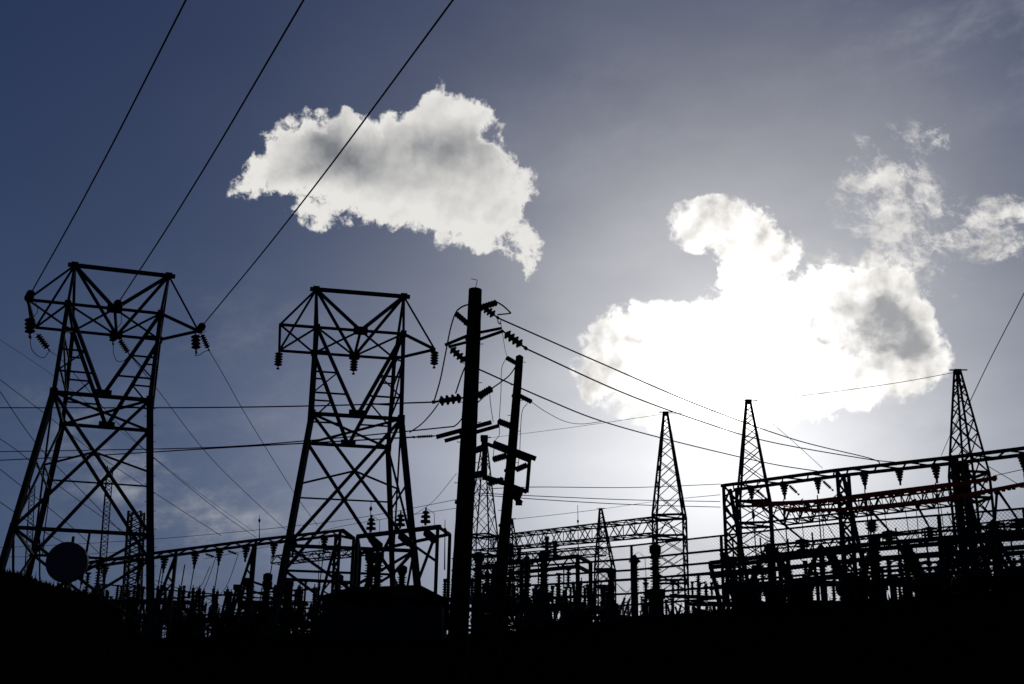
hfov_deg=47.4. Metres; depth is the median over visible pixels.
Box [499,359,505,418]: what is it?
jumper wire
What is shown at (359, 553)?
steel portal
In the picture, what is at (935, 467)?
bell insulator
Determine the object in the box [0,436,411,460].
power line
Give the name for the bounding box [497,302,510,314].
jumper wire
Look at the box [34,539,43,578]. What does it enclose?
panel aerial
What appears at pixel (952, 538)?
switch rack
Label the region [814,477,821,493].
bell insulator
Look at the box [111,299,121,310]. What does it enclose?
insulator string
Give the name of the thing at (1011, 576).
circuit breaker
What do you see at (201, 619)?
circuit breaker
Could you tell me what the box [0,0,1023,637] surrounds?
sky
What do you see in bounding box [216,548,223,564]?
bell insulator
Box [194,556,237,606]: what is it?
jumper wire
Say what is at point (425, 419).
jumper wire
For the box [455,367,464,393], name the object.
jumper wire
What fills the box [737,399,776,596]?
lattice mast
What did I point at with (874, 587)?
voltage transformer
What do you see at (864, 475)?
bell insulator
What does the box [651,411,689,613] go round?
lattice mast
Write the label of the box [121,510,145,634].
lattice mast
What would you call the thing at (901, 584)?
disconnect switch
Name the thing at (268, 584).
drop rod
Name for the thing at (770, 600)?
voltage transformer
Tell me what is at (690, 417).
power line
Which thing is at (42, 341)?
insulator string
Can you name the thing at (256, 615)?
tubular bus
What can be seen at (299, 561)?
box truss
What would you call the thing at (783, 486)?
bell insulator
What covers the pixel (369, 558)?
voltage transformer
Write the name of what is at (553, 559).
bus portal
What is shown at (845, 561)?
chain link fence
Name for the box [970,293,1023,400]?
earth wire
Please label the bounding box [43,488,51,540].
whip aerial
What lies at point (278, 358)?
insulator string
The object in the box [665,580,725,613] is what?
disconnect switch
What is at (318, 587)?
drop rod
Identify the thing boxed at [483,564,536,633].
circuit breaker
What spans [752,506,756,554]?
drop rod
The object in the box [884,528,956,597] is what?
disconnect switch
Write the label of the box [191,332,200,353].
insulator string
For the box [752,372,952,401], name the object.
earth wire
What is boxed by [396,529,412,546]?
slanted capacitor
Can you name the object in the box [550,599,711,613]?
tubular bus
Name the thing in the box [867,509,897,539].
arm switch
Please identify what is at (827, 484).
insulator string
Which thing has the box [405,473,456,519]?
earth wire
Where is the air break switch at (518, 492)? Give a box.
[475,435,536,505]
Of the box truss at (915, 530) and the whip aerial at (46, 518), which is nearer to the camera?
the box truss at (915, 530)
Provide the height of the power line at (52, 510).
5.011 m
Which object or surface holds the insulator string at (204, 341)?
attached to the lattice pylon at (151, 629)
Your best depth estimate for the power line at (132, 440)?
105.80 m
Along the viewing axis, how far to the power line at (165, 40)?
41.70 m
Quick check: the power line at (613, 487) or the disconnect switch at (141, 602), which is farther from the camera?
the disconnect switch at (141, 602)
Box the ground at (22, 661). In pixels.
[0,573,1023,683]
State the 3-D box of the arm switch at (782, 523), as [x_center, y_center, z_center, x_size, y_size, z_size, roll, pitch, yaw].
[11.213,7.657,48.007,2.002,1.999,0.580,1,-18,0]
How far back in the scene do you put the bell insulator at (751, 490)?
46.20 m
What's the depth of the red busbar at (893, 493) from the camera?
42.30 m
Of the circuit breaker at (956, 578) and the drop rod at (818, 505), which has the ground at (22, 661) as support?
the circuit breaker at (956, 578)
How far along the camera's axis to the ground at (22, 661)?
25.47 m
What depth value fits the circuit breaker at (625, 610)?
54.72 m
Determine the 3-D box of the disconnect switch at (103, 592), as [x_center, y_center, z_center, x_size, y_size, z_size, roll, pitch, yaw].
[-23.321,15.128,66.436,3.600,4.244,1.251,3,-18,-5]
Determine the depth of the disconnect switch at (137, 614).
64.10 m
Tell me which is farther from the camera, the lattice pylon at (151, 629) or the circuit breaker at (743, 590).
the lattice pylon at (151, 629)
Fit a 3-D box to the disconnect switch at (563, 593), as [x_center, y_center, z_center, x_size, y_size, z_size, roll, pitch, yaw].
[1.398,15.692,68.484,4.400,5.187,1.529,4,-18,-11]
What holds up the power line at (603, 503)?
attached to the gantry at (957, 466)
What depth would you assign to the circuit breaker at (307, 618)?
64.70 m
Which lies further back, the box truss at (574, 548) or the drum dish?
the box truss at (574, 548)
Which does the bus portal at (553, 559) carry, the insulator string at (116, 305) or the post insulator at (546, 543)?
the post insulator at (546, 543)
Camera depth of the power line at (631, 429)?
34.98 m
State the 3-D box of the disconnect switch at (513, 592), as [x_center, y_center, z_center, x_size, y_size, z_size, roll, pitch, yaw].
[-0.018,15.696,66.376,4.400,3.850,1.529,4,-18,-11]
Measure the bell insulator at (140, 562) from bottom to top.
0.850 m
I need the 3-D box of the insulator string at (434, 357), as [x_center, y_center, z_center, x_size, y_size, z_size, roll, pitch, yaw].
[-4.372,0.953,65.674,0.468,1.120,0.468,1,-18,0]
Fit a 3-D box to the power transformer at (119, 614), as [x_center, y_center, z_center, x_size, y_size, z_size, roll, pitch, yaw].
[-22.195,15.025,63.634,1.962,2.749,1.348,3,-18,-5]
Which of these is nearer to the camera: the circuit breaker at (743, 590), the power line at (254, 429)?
the circuit breaker at (743, 590)
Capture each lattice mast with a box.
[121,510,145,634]
[469,437,497,632]
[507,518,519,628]
[594,508,616,615]
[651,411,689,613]
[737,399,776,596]
[948,369,994,567]
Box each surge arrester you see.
[520,554,538,630]
[629,552,646,617]
[818,541,834,603]
[899,538,916,596]
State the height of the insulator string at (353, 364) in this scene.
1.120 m
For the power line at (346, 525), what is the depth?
91.09 m
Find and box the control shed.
[317,585,449,641]
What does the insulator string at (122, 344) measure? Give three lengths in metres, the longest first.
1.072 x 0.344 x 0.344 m
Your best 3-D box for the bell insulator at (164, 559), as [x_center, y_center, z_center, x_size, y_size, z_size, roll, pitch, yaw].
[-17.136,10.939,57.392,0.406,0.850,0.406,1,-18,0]
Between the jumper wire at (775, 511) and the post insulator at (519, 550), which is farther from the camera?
the post insulator at (519, 550)
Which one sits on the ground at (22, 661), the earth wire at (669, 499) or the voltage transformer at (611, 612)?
the voltage transformer at (611, 612)
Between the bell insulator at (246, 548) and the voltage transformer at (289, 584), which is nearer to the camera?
the bell insulator at (246, 548)
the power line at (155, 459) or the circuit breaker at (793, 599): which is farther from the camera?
the power line at (155, 459)
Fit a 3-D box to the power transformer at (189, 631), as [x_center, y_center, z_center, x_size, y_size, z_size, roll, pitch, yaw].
[-17.962,15.580,64.566,1.172,2.391,1.706,-10,-21,31]
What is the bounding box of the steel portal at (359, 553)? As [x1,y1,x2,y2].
[353,524,451,629]
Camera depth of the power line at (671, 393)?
35.46 m
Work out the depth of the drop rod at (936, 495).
41.83 m
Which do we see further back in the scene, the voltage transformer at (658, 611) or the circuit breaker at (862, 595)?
the voltage transformer at (658, 611)
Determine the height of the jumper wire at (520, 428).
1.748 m
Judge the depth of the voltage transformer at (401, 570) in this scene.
57.07 m
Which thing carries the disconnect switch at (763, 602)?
on the ground at (22, 661)
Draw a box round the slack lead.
[762,508,804,563]
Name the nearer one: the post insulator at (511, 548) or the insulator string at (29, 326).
the post insulator at (511, 548)
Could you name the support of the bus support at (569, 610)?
on the ground at (22, 661)
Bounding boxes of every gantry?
[61,529,355,639]
[720,446,1023,609]
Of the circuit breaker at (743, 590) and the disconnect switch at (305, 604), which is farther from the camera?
the disconnect switch at (305, 604)
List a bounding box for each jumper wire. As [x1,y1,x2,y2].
[173,558,215,609]
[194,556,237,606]
[409,403,438,432]
[434,304,467,399]
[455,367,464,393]
[492,367,515,387]
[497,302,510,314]
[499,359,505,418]
[518,403,527,463]
[763,506,790,515]
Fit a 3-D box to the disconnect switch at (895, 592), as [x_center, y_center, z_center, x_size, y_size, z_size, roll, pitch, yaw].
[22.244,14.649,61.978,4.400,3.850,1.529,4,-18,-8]
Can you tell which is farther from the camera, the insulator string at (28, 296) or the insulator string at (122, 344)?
the insulator string at (122, 344)
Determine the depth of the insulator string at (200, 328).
63.51 m
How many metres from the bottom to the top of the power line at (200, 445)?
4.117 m
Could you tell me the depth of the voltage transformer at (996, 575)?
41.06 m
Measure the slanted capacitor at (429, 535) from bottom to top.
0.730 m
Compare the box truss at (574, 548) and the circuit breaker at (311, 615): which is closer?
the circuit breaker at (311, 615)
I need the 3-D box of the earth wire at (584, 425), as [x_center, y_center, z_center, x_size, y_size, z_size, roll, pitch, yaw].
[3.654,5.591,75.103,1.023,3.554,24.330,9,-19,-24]
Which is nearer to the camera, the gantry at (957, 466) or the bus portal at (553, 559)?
the gantry at (957, 466)
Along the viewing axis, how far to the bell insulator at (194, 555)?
57.82 m
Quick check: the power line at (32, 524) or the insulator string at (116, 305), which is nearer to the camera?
the insulator string at (116, 305)
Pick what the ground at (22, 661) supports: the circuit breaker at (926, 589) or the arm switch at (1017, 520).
the circuit breaker at (926, 589)
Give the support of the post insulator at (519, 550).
on the bus portal at (553, 559)
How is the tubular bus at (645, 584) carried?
on the ground at (22, 661)
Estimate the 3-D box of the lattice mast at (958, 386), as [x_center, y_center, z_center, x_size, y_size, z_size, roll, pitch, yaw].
[19.880,6.783,50.432,1.316,11.688,1.316,4,-18,-9]
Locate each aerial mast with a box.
[24,486,34,574]
[99,466,112,594]
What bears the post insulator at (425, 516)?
on the steel portal at (359, 553)
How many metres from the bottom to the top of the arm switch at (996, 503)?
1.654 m
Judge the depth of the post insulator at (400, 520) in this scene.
48.56 m
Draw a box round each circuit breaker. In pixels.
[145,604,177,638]
[157,585,205,637]
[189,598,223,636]
[197,585,239,636]
[277,584,320,632]
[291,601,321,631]
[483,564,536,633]
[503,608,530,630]
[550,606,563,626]
[572,578,619,624]
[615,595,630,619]
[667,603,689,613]
[719,548,765,607]
[773,545,820,607]
[826,543,871,601]
[899,538,953,596]
[944,540,996,593]
[983,529,1023,589]
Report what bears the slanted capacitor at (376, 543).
attached to the steel portal at (359, 553)
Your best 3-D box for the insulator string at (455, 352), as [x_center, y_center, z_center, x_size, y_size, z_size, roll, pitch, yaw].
[-1.232,0.324,27.244,0.665,0.218,0.218,42,-21,3]
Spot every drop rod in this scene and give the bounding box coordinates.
[131,576,139,611]
[187,569,193,598]
[211,565,218,599]
[267,558,272,587]
[317,552,323,590]
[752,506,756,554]
[783,499,789,564]
[817,495,823,566]
[864,490,873,570]
[935,483,939,513]
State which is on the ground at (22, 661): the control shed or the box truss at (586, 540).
the control shed
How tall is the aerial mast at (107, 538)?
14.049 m
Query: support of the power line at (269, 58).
attached to the insulator string at (116, 305)
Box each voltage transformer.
[258,573,272,631]
[281,580,293,632]
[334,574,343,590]
[364,552,374,586]
[373,552,383,585]
[397,565,406,585]
[470,552,485,634]
[536,550,551,627]
[605,572,618,620]
[647,544,664,616]
[763,543,779,607]
[868,537,888,600]
[987,529,1004,589]
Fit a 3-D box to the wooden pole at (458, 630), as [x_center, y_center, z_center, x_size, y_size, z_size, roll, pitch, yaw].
[-0.989,3.067,26.285,1.502,9.642,0.734,1,-18,0]
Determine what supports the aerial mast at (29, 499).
on the ground at (22, 661)
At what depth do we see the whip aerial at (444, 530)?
45.75 m
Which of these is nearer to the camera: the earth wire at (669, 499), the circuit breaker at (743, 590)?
the circuit breaker at (743, 590)
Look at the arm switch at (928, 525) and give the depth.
45.02 m
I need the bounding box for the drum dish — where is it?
[45,531,90,584]
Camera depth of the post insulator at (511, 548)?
54.19 m
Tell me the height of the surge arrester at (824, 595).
3.151 m
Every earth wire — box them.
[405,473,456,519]
[491,414,661,437]
[518,509,598,518]
[605,495,715,508]
[668,402,744,413]
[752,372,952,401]
[764,416,821,467]
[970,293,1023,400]
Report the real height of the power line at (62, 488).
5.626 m
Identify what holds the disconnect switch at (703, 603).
on the ground at (22, 661)
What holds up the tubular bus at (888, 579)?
on the ground at (22, 661)
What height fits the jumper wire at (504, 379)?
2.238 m
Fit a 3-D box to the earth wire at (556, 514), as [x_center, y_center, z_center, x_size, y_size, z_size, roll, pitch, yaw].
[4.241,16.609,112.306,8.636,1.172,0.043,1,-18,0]
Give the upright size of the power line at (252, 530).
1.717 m
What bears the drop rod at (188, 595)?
hanging from the bell insulator at (194, 555)
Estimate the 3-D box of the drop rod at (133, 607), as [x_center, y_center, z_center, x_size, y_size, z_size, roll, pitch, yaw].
[-18.299,12.243,56.668,0.211,1.754,0.148,8,-19,-21]
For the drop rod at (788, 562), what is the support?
hanging from the bell insulator at (783, 486)
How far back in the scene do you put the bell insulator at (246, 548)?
58.71 m
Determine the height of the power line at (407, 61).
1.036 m
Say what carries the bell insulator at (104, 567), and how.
hanging from the gantry at (335, 554)
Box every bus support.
[84,572,90,592]
[93,567,101,592]
[555,573,562,618]
[564,565,572,625]
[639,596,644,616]
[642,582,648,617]
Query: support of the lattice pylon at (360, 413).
on the ground at (22, 661)
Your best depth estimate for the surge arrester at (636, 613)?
47.67 m
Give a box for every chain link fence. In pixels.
[96,583,321,637]
[451,507,1023,627]
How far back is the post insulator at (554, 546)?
52.45 m
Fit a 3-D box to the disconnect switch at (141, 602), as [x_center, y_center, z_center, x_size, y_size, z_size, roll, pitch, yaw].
[-20.513,14.031,60.502,3.200,2.800,1.112,3,-18,-5]
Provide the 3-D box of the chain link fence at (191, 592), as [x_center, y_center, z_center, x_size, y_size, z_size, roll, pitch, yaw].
[-14.350,13.313,56.613,12.232,2.130,0.222,16,-23,-39]
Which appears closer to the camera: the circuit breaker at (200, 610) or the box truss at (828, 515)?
the box truss at (828, 515)
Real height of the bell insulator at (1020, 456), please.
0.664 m
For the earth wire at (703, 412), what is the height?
0.880 m
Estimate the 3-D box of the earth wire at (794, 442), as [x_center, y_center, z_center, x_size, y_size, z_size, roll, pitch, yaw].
[13.245,4.572,54.316,0.601,3.927,6.129,4,-18,-11]
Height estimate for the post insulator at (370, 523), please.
0.741 m
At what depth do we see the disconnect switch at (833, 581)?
49.96 m
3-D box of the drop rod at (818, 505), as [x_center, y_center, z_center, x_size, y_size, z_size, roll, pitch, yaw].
[11.722,7.162,44.297,0.158,2.711,0.136,8,-19,-21]
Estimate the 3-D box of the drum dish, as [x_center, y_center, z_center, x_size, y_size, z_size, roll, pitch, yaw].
[-17.405,8.449,45.783,1.580,2.098,0.684,3,-18,-7]
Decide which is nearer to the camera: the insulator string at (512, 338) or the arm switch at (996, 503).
the insulator string at (512, 338)
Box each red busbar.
[752,476,997,506]
[783,482,1023,512]
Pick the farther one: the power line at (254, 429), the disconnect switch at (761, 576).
the power line at (254, 429)
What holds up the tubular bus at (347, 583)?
on the ground at (22, 661)
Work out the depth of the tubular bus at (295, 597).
61.12 m
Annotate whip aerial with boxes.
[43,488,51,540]
[443,528,446,569]
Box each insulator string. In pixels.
[24,290,34,301]
[24,315,34,338]
[36,334,49,350]
[109,330,116,344]
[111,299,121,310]
[118,339,129,354]
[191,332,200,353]
[196,323,205,333]
[200,334,209,350]
[274,352,282,369]
[350,358,357,374]
[412,434,434,437]
[430,350,438,368]
[432,393,463,405]
[450,347,464,362]
[479,304,498,318]
[503,330,527,350]
[788,484,799,495]
[822,480,833,490]
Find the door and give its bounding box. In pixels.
[392,591,416,641]
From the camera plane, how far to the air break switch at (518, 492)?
31.34 m
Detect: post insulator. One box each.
[366,515,379,531]
[395,511,408,528]
[420,507,434,525]
[508,543,515,561]
[515,547,522,560]
[541,536,552,556]
[550,541,559,556]
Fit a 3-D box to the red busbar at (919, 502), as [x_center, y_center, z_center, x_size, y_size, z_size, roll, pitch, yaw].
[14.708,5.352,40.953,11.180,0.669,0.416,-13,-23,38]
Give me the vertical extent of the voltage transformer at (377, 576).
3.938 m
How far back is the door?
45.76 m
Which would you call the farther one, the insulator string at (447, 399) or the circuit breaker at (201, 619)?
the circuit breaker at (201, 619)
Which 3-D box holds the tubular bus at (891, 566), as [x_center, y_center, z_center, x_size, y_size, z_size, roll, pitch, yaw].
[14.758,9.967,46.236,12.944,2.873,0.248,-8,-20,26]
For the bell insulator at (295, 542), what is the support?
hanging from the gantry at (335, 554)
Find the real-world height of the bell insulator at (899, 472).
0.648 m
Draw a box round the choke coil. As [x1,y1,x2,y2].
[865,512,878,555]
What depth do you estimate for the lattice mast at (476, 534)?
84.31 m
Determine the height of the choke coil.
1.654 m
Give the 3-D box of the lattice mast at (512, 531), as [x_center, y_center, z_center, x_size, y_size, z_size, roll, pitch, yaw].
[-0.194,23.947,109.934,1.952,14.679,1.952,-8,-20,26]
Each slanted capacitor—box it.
[367,533,382,549]
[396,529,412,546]
[422,526,435,543]
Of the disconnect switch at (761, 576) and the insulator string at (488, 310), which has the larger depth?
the disconnect switch at (761, 576)
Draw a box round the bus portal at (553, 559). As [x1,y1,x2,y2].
[482,554,592,630]
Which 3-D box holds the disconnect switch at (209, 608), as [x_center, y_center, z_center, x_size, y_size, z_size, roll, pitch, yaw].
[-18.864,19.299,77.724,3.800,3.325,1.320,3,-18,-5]
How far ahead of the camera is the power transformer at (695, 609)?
56.05 m
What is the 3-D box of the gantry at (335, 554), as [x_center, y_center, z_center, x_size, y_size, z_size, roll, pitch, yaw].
[-15.360,11.993,57.694,14.933,5.968,2.228,6,-18,-15]
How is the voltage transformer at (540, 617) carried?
on the ground at (22, 661)
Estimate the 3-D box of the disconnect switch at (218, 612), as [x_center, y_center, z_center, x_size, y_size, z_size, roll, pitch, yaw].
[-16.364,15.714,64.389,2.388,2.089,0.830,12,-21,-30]
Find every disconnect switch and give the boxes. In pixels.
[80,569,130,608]
[93,584,146,632]
[124,564,190,637]
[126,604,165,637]
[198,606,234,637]
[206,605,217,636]
[239,584,308,634]
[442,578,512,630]
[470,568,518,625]
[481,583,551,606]
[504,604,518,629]
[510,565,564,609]
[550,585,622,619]
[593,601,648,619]
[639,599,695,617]
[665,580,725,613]
[690,581,763,607]
[719,536,793,607]
[757,581,814,606]
[802,532,869,602]
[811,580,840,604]
[858,560,932,600]
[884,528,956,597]
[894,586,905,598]
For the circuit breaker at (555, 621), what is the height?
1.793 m
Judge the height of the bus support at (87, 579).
3.862 m
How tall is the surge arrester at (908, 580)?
3.151 m
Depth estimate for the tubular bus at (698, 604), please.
52.75 m
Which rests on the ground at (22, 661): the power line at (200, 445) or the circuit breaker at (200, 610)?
the circuit breaker at (200, 610)
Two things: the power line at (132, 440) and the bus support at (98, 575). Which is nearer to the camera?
the bus support at (98, 575)
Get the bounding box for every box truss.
[270,549,364,564]
[472,516,675,551]
[482,545,605,563]
[771,482,954,525]
[776,518,1023,551]
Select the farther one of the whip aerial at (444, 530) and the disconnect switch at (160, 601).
the disconnect switch at (160, 601)
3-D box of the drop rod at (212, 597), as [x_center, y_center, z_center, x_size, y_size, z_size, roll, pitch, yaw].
[-14.761,11.956,57.944,0.211,1.754,0.148,8,-19,-21]
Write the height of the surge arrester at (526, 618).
3.481 m
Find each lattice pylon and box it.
[0,261,196,640]
[260,286,435,635]
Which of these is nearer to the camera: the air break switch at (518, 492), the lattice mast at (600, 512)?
the air break switch at (518, 492)
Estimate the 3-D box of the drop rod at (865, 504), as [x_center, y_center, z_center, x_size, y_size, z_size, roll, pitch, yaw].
[13.227,6.968,43.215,0.158,3.001,0.136,8,-19,-21]
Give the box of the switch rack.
[708,529,1023,608]
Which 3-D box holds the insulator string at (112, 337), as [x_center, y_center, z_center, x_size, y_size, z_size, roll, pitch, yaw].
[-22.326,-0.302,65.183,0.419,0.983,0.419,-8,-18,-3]
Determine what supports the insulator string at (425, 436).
attached to the wooden pole at (458, 630)
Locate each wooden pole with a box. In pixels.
[436,278,502,680]
[485,355,531,665]
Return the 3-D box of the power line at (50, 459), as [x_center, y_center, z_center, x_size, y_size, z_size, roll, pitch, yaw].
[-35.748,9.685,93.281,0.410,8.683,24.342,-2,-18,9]
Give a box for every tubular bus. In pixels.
[107,588,316,636]
[120,607,314,637]
[285,578,349,631]
[481,574,707,619]
[515,589,702,621]
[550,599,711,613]
[725,553,1023,605]
[725,574,952,603]
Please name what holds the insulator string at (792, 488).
hanging from the gantry at (957, 466)
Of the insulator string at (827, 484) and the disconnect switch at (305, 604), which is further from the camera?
the disconnect switch at (305, 604)
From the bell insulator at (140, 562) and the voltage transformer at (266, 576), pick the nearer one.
the bell insulator at (140, 562)
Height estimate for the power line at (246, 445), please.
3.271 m
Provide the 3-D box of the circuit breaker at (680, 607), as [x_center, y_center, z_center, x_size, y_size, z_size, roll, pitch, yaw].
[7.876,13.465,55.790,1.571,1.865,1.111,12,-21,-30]
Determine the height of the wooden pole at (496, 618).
8.728 m
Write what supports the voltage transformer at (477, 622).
on the ground at (22, 661)
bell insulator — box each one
[101,564,109,581]
[136,558,144,575]
[160,555,168,572]
[191,551,199,568]
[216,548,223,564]
[242,544,249,561]
[270,541,277,557]
[291,539,297,555]
[320,535,327,551]
[748,486,754,502]
[780,481,787,499]
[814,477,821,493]
[860,471,868,489]
[895,467,903,484]
[931,463,940,482]
[1017,453,1023,472]
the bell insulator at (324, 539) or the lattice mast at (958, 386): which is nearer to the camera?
the lattice mast at (958, 386)
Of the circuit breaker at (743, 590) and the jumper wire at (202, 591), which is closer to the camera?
the circuit breaker at (743, 590)
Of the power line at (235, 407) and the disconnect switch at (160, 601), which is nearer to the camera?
the power line at (235, 407)
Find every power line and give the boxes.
[0,391,125,536]
[0,401,431,407]
[0,426,453,451]
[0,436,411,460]
[0,439,157,554]
[0,469,98,552]
[0,495,475,547]
[0,502,96,559]
[1,340,253,531]
[1,380,220,535]
[31,0,186,291]
[50,351,254,536]
[119,0,304,301]
[132,358,285,529]
[203,0,453,324]
[205,505,475,558]
[209,351,317,525]
[478,484,717,489]
[478,494,710,506]
[479,369,822,471]
[480,493,719,501]
[499,318,879,464]
[527,349,900,462]
[532,402,600,423]
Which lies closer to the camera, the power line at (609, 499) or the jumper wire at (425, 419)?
the jumper wire at (425, 419)
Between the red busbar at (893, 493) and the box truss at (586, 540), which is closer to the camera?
the red busbar at (893, 493)
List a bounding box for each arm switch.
[759,505,809,549]
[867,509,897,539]
[912,499,937,536]
[987,492,1003,530]
[999,492,1023,528]
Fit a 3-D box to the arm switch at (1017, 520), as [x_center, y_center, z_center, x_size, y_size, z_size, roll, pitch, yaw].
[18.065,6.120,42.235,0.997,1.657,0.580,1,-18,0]
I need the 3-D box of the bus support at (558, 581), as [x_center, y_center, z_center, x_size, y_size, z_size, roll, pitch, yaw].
[2.596,14.941,64.531,0.462,4.248,0.462,4,-18,-11]
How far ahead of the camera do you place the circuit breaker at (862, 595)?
43.63 m

